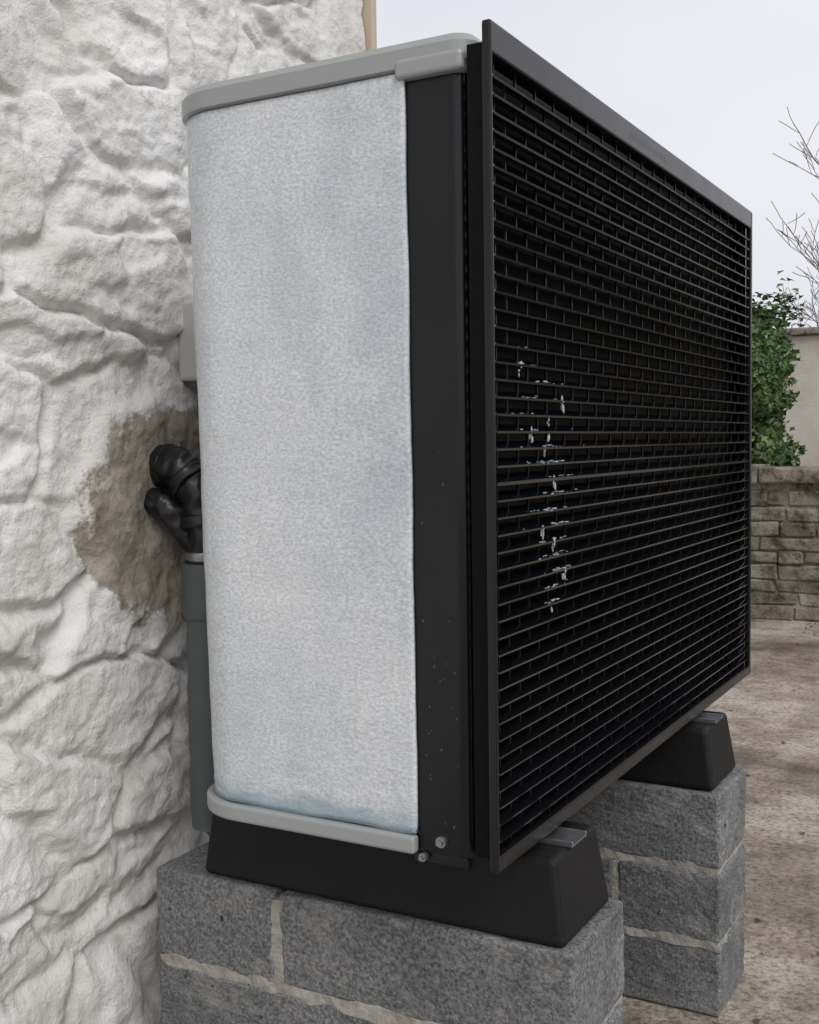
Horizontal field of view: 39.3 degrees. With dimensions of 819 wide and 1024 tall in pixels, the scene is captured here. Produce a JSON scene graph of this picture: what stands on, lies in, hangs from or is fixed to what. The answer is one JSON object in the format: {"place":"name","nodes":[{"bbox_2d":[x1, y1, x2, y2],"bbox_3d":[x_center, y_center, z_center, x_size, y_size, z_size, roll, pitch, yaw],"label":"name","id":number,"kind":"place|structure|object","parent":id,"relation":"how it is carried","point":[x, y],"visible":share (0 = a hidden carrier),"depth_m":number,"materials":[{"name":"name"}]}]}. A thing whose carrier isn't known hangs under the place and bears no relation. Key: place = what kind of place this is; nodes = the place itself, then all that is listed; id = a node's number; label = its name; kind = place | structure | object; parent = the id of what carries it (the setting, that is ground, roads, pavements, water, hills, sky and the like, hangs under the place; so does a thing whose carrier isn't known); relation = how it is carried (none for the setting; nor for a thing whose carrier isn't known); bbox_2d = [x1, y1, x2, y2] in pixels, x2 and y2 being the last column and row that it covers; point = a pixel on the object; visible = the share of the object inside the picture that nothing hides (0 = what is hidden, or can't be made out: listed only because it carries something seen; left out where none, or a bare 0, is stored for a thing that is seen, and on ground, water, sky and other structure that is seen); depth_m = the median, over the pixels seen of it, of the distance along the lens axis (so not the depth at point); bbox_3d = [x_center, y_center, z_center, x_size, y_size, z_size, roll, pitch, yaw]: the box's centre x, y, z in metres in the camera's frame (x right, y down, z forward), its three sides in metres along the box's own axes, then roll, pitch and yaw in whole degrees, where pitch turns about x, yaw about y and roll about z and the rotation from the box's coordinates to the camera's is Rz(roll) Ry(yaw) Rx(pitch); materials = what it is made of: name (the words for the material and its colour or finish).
{"place":"outdoors","nodes":[
{"label":"outdoors","id":0,"kind":"place"},
{"bbox_2d":[156,842,624,1023],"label":"concrete block pier","id":1,"kind":"structure","parent":0,"point":[233,950],"depth_m":1.49,"materials":[{"name":"grey concrete"}]},
{"bbox_2d":[206,813,608,947],"bbox_3d":[-0.015,0.452,1.546,0.540,0.110,0.163,1,4,29],"label":"rubber foot","id":2,"kind":"object","parent":1,"relation":"on","point":[549,889],"visible":0.59,"depth_m":1.44},
{"bbox_2d":[182,19,751,873],"bbox_3d":[0.184,-0.097,1.896,0.476,0.942,1.228,1,4,29],"label":"heat pump","id":3,"kind":"object","parent":2,"relation":"on","point":[472,323],"visible":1,"depth_m":1.39,"materials":[{"name":"black metal"}]},
{"bbox_2d":[376,0,818,328],"label":"sky","id":4,"kind":"structure","parent":0,"point":[712,82],"materials":[{"name":"white"}]},
{"bbox_2d":[622,618,818,1023],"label":"ground","id":5,"kind":"structure","parent":0,"point":[778,982],"depth_m":2.88,"materials":[{"name":"concrete"}]},
{"bbox_2d":[144,444,214,836],"bbox_3d":[-0.265,0.391,1.773,0.268,0.995,0.142,1,4,29],"label":"insulated pipe","id":6,"kind":"object","parent":5,"relation":"on","point":[175,471],"visible":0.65,"depth_m":1.74,"materials":[{"name":"grey rubber"}]},
{"bbox_2d":[0,0,365,1023],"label":"long wall","id":7,"kind":"structure","parent":5,"relation":"on","point":[98,400],"depth_m":1.66,"materials":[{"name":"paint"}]},
{"bbox_2d":[179,301,196,381],"bbox_3d":[-0.308,-0.274,1.854,0.075,0.130,0.122,1,4,29],"label":"electrical isolator box","id":8,"kind":"object","parent":7,"relation":"attached to","point":[187,364],"visible":0.11,"depth_m":1.81,"materials":[{"name":"grey plastic"}]},
{"bbox_2d":[361,0,376,50],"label":"corner board","id":9,"kind":"object","parent":7,"relation":"attached to","point":[368,13],"depth_m":2.27,"materials":[{"name":"beige wood"}]},
{"bbox_2d":[566,767,745,1016],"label":"concrete block pier","id":10,"kind":"structure","parent":5,"relation":"on","point":[673,859],"depth_m":1.99,"materials":[{"name":"grey concrete"}]},
{"bbox_2d":[620,711,734,789],"bbox_3d":[0.319,0.411,2.143,0.540,0.110,0.163,1,4,29],"label":"rubber foot","id":11,"kind":"object","parent":10,"relation":"on","point":[696,752],"visible":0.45,"depth_m":1.98},
{"bbox_2d":[712,622,818,1023],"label":"leaf litter","id":12,"kind":"object","parent":5,"relation":"on","point":[757,1020],"visible":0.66,"depth_m":2.86,"materials":[{"name":"brown plant"}]},
{"bbox_2d":[745,270,806,466],"bbox_3d":[1.185,-0.473,7.573,2.737,1.971,0.955,1,4,29],"label":"ivy hedge","id":13,"kind":"object","parent":5,"relation":"on","point":[772,368],"visible":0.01,"depth_m":6.81,"materials":[{"name":"green plant"}]},
{"bbox_2d":[744,482,818,621],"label":"mortar joints","id":14,"kind":"object","parent":5,"relation":"on","point":[787,487],"depth_m":6.17,"materials":[{"name":"concrete"}]},
{"bbox_2d":[744,464,818,620],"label":"stones","id":15,"kind":"object","parent":5,"relation":"on","point":[768,602],"visible":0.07,"depth_m":6.17,"materials":[{"name":"beige stone"}]},
{"bbox_2d":[766,107,818,283],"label":"bare tree","id":16,"kind":"object","parent":5,"relation":"on","point":[799,241],"visible":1,"depth_m":10.20,"materials":[{"name":"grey plant"}]},
{"bbox_2d":[779,257,818,327],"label":"bare tree","id":17,"kind":"object","parent":5,"relation":"on","point":[814,314],"visible":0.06,"depth_m":12.91,"materials":[{"name":"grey plant"}]},
{"bbox_2d":[783,335,818,465],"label":"rendered boundary wall","id":18,"kind":"structure","parent":0,"point":[802,414],"depth_m":9.18,"materials":[{"name":"beige paint"}]},
{"bbox_2d":[752,327,818,335],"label":"coping","id":19,"kind":"object","parent":18,"relation":"on","point":[804,331],"visible":0.01,"depth_m":9.12,"materials":[{"name":"concrete"}]}
]}

